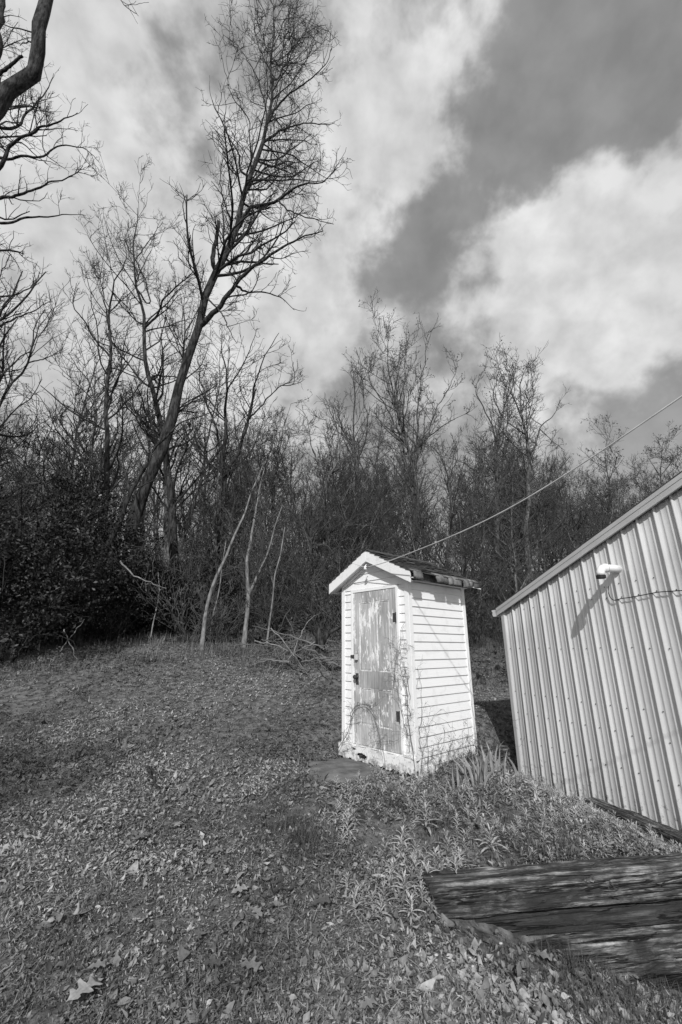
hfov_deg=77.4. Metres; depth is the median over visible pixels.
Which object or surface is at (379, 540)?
thicket shrub
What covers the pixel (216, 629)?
thicket shrub
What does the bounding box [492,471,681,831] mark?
metal shed
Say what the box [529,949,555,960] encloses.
oak leaf
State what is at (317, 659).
fallen branch
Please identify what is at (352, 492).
bare tree
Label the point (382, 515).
bare tree
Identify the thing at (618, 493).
bare tree
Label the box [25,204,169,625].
bare tree
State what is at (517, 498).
bare tree
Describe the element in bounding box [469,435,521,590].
bare tree
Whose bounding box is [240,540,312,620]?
thicket shrub
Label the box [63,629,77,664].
fallen branch
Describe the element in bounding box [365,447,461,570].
bare tree
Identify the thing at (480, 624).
thicket shrub
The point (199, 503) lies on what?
bare tree
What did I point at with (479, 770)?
daylily
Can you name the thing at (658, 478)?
bare tree
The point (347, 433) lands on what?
bare tree
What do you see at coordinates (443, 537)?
bare tree
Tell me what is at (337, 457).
bare tree
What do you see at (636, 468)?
bare tree
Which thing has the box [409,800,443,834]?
weed
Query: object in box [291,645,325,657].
fallen branch
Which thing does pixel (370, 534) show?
bare tree
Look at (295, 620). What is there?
thicket shrub
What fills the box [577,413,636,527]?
bare tree
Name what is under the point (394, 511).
bare tree
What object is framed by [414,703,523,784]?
bramble
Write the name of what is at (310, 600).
thicket shrub
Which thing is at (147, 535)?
thicket shrub
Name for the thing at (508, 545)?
bare tree
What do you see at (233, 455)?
bare tree
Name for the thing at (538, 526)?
bare tree
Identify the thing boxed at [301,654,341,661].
fallen branch
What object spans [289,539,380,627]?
thicket shrub
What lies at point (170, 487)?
bare tree
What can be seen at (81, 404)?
bare tree
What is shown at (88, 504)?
leafy bush
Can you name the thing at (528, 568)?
thicket shrub
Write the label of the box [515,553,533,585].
thicket shrub
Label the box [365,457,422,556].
bare tree
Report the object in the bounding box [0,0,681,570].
sky
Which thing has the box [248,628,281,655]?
fallen branch
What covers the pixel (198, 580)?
thicket shrub
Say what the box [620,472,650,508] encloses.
bare tree
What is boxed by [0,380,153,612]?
bare tree
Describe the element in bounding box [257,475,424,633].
thicket shrub
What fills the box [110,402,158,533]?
bare tree
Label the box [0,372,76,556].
bare tree
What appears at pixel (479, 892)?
timber
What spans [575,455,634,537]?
bare tree
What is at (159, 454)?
leaning tree
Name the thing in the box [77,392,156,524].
bare tree
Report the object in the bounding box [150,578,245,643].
thicket shrub
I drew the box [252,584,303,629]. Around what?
thicket shrub
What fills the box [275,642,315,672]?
fallen branch
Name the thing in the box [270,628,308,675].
fallen branch
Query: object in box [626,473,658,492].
bare tree
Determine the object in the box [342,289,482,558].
bare tree
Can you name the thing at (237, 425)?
bare tree
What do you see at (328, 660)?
fallen branch
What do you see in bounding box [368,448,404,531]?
bare tree
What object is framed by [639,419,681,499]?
bare tree
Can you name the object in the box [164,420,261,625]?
bare tree
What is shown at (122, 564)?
fallen branch
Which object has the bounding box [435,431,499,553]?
bare tree
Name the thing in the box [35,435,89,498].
bare tree
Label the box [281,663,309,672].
fallen branch
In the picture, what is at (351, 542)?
bare tree
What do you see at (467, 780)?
weed
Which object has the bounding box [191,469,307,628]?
thicket shrub
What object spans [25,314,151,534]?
bare tree
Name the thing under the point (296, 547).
thicket shrub
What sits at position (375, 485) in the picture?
bare tree
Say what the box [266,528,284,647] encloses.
sapling
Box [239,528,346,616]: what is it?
thicket shrub
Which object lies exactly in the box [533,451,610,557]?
bare tree
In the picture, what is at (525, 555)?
thicket shrub
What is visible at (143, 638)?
dry grass
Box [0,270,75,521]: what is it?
bare tree
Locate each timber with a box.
[421,853,681,918]
[474,898,681,935]
[478,745,509,760]
[526,923,681,981]
[584,797,681,848]
[638,973,681,992]
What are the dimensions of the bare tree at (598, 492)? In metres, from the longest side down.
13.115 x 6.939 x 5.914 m
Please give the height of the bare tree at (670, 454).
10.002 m
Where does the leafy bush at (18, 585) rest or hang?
on the ground at (480, 930)
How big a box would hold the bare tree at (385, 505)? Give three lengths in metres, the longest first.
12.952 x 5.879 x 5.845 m
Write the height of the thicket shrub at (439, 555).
4.956 m
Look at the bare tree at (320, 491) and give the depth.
35.39 m
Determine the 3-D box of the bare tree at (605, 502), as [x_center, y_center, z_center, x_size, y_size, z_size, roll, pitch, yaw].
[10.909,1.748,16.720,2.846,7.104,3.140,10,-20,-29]
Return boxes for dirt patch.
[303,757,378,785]
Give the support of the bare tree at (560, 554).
on the ground at (480, 930)
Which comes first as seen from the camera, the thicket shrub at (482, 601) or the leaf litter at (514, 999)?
the leaf litter at (514, 999)
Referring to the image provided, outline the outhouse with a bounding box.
[327,549,479,778]
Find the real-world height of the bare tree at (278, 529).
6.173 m
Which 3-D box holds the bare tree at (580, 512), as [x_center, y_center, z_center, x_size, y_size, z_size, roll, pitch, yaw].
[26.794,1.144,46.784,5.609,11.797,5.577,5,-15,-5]
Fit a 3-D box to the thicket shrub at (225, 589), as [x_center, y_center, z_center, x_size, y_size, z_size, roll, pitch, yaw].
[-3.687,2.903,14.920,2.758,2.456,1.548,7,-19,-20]
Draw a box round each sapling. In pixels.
[150,572,162,639]
[200,461,268,649]
[209,536,230,639]
[238,468,282,647]
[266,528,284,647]
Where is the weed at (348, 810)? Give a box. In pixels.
[340,806,357,839]
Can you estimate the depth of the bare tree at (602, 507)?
24.61 m
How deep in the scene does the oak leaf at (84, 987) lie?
1.95 m
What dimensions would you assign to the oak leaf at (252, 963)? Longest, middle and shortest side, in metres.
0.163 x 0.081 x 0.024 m
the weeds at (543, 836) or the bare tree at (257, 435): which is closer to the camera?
the weeds at (543, 836)
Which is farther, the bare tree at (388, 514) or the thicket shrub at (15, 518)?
the bare tree at (388, 514)
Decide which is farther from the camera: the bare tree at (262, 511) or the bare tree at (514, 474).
the bare tree at (514, 474)
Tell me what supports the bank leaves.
on the ground at (480, 930)
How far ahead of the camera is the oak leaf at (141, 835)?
3.24 m
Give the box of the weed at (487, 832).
[474,822,507,853]
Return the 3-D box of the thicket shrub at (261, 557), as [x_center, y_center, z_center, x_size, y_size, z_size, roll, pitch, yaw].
[-1.930,1.557,12.800,3.712,4.940,4.911,8,-19,-23]
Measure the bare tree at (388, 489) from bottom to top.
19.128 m
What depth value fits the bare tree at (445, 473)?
54.43 m
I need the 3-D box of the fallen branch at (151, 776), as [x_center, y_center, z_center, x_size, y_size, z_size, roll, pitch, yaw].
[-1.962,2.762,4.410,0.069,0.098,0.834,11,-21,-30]
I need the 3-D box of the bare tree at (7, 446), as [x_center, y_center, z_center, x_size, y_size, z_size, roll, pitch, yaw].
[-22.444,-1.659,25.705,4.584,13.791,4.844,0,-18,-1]
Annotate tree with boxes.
[0,0,148,120]
[0,9,103,464]
[0,228,60,508]
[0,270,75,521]
[0,309,63,557]
[0,369,60,553]
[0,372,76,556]
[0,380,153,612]
[0,383,40,537]
[0,391,22,489]
[0,405,32,533]
[0,460,52,520]
[8,306,169,530]
[19,419,101,538]
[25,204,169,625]
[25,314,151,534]
[29,432,96,525]
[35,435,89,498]
[54,425,144,527]
[66,401,223,646]
[72,144,238,626]
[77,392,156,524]
[97,383,155,535]
[98,428,180,569]
[106,0,352,639]
[109,254,225,570]
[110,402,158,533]
[118,324,271,566]
[118,407,184,542]
[129,379,191,546]
[136,384,198,553]
[160,401,219,553]
[161,355,254,544]
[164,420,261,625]
[171,321,306,624]
[179,459,227,551]
[180,384,294,567]
[186,382,281,566]
[200,392,257,527]
[206,408,322,583]
[212,476,258,563]
[222,383,268,530]
[223,422,303,627]
[225,407,297,567]
[226,403,306,570]
[238,389,322,551]
[239,494,319,618]
[245,448,346,620]
[254,413,313,528]
[263,423,316,608]
[264,494,307,602]
[275,436,372,619]
[285,400,372,567]
[288,473,320,565]
[295,396,378,617]
[298,457,344,539]
[306,421,362,513]
[306,501,374,577]
[307,476,406,586]
[312,397,358,517]
[312,442,379,600]
[314,417,381,550]
[315,344,391,554]
[318,451,373,565]
[327,383,412,541]
[330,464,380,559]
[338,434,386,539]
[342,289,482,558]
[347,443,410,553]
[347,460,388,539]
[357,477,396,548]
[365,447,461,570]
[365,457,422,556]
[367,442,466,571]
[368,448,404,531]
[371,435,408,537]
[373,432,443,560]
[373,462,404,535]
[374,402,447,557]
[374,478,421,553]
[380,429,433,552]
[384,505,431,559]
[395,450,431,543]
[413,428,514,570]
[420,477,458,561]
[422,441,511,616]
[424,427,475,540]
[425,493,463,572]
[432,340,554,626]
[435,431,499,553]
[435,441,507,566]
[438,426,518,597]
[438,489,488,576]
[441,418,521,645]
[444,375,545,591]
[450,408,504,535]
[455,437,533,638]
[464,448,555,603]
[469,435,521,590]
[471,406,571,589]
[478,508,537,591]
[484,334,573,581]
[488,432,524,533]
[494,413,560,582]
[494,449,590,571]
[501,430,578,579]
[502,478,563,564]
[504,453,547,569]
[511,438,582,574]
[517,433,574,561]
[531,450,587,563]
[533,442,587,543]
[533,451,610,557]
[535,438,592,552]
[535,495,596,556]
[542,456,588,548]
[560,473,596,543]
[565,476,607,535]
[566,483,621,542]
[567,472,606,532]
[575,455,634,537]
[576,457,609,527]
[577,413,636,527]
[580,476,627,519]
[581,466,621,537]
[589,491,617,530]
[590,470,633,526]
[598,474,630,521]
[599,481,648,523]
[606,477,637,515]
[611,457,666,518]
[613,459,680,510]
[615,453,663,512]
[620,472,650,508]
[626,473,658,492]
[628,465,677,491]
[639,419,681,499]
[641,440,681,492]
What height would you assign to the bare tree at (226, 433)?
14.177 m
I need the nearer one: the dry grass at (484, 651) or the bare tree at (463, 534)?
the dry grass at (484, 651)
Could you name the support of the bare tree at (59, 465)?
on the ground at (480, 930)
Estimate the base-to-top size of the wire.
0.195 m
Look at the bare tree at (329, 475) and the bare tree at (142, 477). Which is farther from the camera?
the bare tree at (142, 477)
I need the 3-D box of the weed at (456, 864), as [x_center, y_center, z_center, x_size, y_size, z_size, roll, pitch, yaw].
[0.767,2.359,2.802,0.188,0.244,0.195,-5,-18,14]
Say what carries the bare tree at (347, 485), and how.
on the ground at (480, 930)
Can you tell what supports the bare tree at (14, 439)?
on the ground at (480, 930)
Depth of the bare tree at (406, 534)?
23.90 m
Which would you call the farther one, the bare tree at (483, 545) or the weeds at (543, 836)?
the bare tree at (483, 545)
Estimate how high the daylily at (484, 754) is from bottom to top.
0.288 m
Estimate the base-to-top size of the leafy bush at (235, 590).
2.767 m
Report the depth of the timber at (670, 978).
2.69 m
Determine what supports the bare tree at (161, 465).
on the ground at (480, 930)
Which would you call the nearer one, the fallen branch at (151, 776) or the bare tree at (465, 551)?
the fallen branch at (151, 776)
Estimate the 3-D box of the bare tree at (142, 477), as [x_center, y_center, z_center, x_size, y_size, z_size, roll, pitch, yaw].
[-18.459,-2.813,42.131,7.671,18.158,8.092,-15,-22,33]
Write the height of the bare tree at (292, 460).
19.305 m
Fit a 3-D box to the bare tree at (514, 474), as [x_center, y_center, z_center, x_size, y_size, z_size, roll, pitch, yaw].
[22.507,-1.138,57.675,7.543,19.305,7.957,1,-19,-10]
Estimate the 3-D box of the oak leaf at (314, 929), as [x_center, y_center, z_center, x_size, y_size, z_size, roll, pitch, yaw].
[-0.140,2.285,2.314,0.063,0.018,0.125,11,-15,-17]
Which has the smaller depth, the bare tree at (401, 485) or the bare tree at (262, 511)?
the bare tree at (262, 511)
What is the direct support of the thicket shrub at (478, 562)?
on the ground at (480, 930)
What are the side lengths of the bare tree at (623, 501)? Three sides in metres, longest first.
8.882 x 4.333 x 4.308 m
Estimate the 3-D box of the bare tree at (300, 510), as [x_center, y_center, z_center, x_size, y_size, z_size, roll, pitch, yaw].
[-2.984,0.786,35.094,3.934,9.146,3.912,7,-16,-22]
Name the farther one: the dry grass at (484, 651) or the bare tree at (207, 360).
the bare tree at (207, 360)
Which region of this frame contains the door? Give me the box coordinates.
[350,588,400,753]
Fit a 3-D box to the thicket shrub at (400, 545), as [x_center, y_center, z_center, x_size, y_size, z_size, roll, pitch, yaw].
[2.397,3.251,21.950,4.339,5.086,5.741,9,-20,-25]
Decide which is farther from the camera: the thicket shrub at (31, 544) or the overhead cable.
the thicket shrub at (31, 544)
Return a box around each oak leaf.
[55,976,103,1011]
[81,959,109,970]
[131,832,149,841]
[196,955,224,966]
[205,846,224,854]
[225,883,248,896]
[234,956,263,971]
[249,905,265,921]
[306,894,333,906]
[309,924,319,941]
[354,994,378,1011]
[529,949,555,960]
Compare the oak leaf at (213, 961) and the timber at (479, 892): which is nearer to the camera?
the oak leaf at (213, 961)
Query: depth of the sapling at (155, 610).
11.75 m
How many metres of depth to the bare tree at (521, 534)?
25.23 m
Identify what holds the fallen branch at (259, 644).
on the ground at (480, 930)
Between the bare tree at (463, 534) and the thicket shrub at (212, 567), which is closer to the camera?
the thicket shrub at (212, 567)
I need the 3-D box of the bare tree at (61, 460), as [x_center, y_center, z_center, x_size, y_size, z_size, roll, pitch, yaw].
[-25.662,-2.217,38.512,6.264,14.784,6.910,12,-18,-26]
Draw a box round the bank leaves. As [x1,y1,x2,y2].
[309,752,680,1001]
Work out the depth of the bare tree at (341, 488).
18.42 m
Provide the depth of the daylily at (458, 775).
4.34 m
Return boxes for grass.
[0,623,341,681]
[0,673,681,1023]
[468,635,508,691]
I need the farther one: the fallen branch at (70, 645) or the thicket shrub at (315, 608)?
the thicket shrub at (315, 608)
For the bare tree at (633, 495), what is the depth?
36.94 m
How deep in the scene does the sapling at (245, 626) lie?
11.53 m
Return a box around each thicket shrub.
[0,469,111,546]
[0,477,71,595]
[1,496,73,641]
[42,540,156,634]
[77,505,163,600]
[96,509,162,559]
[97,515,244,639]
[121,532,196,573]
[133,527,242,632]
[143,484,276,592]
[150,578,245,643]
[155,534,273,632]
[157,552,263,624]
[167,556,213,619]
[186,523,273,587]
[188,582,257,641]
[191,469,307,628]
[194,522,270,584]
[196,567,253,625]
[203,563,283,635]
[212,492,337,616]
[214,456,335,642]
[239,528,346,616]
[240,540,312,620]
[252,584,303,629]
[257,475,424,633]
[258,504,327,611]
[258,583,325,623]
[272,536,370,636]
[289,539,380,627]
[291,583,337,622]
[307,595,341,630]
[321,550,393,621]
[340,528,408,568]
[350,530,443,559]
[360,498,482,634]
[449,561,536,650]
[454,558,524,631]
[460,538,505,580]
[464,535,568,602]
[465,528,565,641]
[478,614,503,647]
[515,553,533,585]
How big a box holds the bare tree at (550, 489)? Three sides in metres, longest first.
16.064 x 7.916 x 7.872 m
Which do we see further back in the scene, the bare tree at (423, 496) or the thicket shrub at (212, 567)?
the bare tree at (423, 496)
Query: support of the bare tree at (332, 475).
on the ground at (480, 930)
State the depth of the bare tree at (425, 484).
38.41 m
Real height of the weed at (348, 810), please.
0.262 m
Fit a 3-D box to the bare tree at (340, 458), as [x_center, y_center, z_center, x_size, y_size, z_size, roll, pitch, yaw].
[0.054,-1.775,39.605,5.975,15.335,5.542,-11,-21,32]
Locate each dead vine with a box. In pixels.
[330,700,402,769]
[366,624,416,768]
[410,655,480,773]
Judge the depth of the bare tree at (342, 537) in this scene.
19.08 m
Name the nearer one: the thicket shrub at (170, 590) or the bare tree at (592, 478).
the thicket shrub at (170, 590)
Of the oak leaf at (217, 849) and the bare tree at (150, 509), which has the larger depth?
the bare tree at (150, 509)
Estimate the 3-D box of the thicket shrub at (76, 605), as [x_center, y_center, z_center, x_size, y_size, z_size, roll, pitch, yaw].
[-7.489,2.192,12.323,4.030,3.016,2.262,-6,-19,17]
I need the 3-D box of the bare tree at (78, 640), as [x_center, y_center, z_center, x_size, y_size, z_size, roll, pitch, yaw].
[-5.418,-0.006,12.050,3.543,7.551,2.111,0,-18,0]
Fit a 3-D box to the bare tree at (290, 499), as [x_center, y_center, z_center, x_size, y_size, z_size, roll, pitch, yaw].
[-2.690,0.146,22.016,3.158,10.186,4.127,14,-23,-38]
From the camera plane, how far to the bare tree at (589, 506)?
42.73 m
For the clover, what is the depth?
2.38 m
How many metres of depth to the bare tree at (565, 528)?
18.52 m
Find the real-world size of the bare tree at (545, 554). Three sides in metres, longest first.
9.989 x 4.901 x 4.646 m
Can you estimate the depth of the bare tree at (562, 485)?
51.82 m
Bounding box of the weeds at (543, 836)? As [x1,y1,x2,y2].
[322,748,681,989]
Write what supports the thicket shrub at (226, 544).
on the ground at (480, 930)
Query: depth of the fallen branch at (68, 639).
9.08 m
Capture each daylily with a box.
[446,751,508,787]
[452,763,469,789]
[473,741,502,764]
[483,749,517,776]
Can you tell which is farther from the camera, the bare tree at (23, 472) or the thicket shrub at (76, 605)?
the bare tree at (23, 472)
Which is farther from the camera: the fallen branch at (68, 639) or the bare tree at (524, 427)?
the bare tree at (524, 427)
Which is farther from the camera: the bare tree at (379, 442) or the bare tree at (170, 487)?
the bare tree at (379, 442)
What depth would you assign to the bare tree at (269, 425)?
39.91 m
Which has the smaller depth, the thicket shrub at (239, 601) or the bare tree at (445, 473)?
the thicket shrub at (239, 601)
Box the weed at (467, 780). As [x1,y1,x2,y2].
[462,778,477,804]
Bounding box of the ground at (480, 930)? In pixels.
[0,564,680,1023]
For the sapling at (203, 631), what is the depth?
11.18 m
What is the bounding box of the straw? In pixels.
[0,649,679,1023]
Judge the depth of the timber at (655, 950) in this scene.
2.66 m
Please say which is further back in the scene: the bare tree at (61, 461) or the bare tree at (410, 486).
the bare tree at (61, 461)
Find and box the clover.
[0,685,672,1023]
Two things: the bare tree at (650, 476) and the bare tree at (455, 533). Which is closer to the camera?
the bare tree at (650, 476)
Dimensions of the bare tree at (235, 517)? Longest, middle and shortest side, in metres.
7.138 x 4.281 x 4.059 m
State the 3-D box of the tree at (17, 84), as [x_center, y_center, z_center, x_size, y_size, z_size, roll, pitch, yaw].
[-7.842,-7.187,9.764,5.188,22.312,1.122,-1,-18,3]
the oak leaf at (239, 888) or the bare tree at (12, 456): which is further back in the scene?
the bare tree at (12, 456)
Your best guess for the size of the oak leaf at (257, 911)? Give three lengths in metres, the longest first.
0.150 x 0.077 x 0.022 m
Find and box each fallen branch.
[57,620,83,654]
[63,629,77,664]
[120,560,163,587]
[144,765,160,793]
[228,634,294,655]
[236,636,287,654]
[242,654,289,666]
[245,647,275,658]
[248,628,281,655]
[255,617,324,649]
[255,640,302,658]
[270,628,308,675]
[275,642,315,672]
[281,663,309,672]
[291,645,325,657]
[293,612,320,654]
[301,642,330,666]
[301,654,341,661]
[302,646,326,670]
[307,648,341,666]
[310,660,341,666]
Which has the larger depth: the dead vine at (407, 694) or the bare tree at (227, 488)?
the bare tree at (227, 488)
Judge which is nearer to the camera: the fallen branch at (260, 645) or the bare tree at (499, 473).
the fallen branch at (260, 645)
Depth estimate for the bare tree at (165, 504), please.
19.57 m
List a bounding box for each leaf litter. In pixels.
[0,586,507,684]
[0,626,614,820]
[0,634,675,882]
[392,851,681,1023]
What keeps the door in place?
in the outhouse
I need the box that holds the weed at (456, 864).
[446,848,461,873]
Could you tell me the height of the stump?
1.055 m
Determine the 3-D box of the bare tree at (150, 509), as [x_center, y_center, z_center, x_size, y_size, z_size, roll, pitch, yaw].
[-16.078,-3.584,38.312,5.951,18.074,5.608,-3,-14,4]
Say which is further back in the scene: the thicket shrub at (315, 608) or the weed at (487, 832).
the thicket shrub at (315, 608)
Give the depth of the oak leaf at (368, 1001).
1.86 m
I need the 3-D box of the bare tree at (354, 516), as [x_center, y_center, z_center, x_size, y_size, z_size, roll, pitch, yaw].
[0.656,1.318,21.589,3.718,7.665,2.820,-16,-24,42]
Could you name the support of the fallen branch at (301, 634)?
on the ground at (480, 930)
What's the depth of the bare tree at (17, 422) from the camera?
27.15 m
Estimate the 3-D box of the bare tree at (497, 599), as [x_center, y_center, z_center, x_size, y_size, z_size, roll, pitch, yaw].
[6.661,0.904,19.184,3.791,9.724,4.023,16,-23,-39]
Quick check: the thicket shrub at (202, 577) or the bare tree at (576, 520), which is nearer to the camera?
the thicket shrub at (202, 577)
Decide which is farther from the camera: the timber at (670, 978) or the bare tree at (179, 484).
the bare tree at (179, 484)
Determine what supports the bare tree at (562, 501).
on the ground at (480, 930)
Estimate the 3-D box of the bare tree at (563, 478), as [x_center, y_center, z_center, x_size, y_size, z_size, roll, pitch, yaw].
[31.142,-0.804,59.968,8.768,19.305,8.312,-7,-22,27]
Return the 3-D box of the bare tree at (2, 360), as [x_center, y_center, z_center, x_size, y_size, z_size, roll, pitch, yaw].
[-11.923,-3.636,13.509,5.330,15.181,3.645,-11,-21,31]
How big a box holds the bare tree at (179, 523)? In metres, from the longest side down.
12.328 x 6.158 x 5.838 m
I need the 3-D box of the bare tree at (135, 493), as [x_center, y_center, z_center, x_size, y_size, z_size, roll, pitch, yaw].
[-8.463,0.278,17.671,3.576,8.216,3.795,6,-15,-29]
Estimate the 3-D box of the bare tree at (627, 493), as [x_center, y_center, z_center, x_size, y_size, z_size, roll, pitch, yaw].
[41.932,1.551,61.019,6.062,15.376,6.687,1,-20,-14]
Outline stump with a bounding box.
[304,617,341,658]
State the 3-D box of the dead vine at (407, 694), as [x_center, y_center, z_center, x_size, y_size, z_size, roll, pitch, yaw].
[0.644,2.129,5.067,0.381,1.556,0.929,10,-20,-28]
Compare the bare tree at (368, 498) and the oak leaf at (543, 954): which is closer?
the oak leaf at (543, 954)
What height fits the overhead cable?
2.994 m
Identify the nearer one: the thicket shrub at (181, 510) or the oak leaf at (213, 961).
the oak leaf at (213, 961)
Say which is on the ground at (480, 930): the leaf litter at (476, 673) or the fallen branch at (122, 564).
the leaf litter at (476, 673)
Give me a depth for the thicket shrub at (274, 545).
18.52 m
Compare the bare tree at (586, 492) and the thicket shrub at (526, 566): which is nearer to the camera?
the thicket shrub at (526, 566)
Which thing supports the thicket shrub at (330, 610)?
on the ground at (480, 930)
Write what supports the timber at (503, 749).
on the ground at (480, 930)
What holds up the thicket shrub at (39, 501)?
on the ground at (480, 930)
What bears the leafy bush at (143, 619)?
on the ground at (480, 930)
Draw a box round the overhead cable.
[353,395,681,567]
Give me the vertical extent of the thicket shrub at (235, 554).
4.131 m
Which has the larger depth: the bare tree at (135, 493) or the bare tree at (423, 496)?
the bare tree at (423, 496)
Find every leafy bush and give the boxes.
[0,449,134,644]
[0,504,122,663]
[3,512,171,645]
[95,556,207,636]
[186,555,254,630]
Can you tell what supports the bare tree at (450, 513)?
on the ground at (480, 930)
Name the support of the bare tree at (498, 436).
on the ground at (480, 930)
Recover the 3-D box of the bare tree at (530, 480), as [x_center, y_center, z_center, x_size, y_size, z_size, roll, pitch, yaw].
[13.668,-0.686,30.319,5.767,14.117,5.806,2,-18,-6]
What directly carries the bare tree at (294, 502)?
on the ground at (480, 930)
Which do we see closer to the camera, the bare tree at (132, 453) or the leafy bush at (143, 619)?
the leafy bush at (143, 619)
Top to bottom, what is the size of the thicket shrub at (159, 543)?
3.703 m
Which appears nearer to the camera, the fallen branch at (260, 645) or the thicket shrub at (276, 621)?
the fallen branch at (260, 645)
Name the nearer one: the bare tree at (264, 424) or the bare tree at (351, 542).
the bare tree at (351, 542)
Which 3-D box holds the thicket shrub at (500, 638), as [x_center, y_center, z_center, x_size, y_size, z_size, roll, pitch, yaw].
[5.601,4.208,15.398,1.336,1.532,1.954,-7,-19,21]
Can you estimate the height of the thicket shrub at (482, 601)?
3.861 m
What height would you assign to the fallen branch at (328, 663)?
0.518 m
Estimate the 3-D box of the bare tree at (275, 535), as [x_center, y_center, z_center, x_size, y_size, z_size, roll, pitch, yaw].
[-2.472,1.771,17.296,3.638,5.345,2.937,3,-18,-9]
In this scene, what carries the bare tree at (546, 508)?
on the ground at (480, 930)
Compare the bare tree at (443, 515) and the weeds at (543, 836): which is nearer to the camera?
the weeds at (543, 836)
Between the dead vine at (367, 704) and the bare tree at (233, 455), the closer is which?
the dead vine at (367, 704)
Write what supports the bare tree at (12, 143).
on the ground at (480, 930)
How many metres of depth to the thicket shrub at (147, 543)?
25.11 m
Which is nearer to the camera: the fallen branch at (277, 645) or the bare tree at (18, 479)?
the fallen branch at (277, 645)
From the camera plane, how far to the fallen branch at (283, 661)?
8.92 m
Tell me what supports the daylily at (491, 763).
on the ground at (480, 930)
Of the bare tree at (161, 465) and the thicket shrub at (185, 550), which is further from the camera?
the bare tree at (161, 465)
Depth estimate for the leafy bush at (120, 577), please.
11.57 m
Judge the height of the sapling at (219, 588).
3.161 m
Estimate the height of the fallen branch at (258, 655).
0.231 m
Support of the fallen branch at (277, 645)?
on the ground at (480, 930)
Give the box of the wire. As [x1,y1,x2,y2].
[608,586,681,600]
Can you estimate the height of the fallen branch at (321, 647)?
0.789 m
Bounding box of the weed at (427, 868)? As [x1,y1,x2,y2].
[418,861,439,882]
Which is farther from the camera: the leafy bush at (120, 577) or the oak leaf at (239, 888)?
the leafy bush at (120, 577)
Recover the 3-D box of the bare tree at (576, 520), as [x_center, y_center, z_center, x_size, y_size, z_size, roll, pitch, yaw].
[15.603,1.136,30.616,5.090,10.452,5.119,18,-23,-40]
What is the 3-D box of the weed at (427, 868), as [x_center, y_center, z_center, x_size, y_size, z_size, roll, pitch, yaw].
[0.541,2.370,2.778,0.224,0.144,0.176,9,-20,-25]
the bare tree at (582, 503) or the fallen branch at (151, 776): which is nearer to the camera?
the fallen branch at (151, 776)
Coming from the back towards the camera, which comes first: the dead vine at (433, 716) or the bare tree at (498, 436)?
the bare tree at (498, 436)
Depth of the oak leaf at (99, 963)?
2.09 m
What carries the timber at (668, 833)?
on the ground at (480, 930)
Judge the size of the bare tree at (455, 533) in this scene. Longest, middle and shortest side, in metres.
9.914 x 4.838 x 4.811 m
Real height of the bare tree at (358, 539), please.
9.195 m
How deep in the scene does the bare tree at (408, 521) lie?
18.39 m
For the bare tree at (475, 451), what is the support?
on the ground at (480, 930)
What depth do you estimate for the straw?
2.18 m
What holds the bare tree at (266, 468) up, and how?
on the ground at (480, 930)
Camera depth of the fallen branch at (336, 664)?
9.04 m
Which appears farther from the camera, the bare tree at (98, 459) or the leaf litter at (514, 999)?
the bare tree at (98, 459)
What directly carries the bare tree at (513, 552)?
on the ground at (480, 930)
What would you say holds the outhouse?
on the ground at (480, 930)
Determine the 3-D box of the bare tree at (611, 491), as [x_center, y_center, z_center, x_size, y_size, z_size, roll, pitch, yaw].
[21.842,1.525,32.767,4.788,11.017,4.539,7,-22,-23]
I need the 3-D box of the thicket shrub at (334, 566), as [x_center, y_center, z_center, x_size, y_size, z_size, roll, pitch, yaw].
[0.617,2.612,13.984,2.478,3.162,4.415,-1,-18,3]
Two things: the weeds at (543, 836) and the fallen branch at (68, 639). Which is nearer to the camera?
the weeds at (543, 836)
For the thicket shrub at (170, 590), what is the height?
3.543 m
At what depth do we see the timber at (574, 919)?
2.75 m

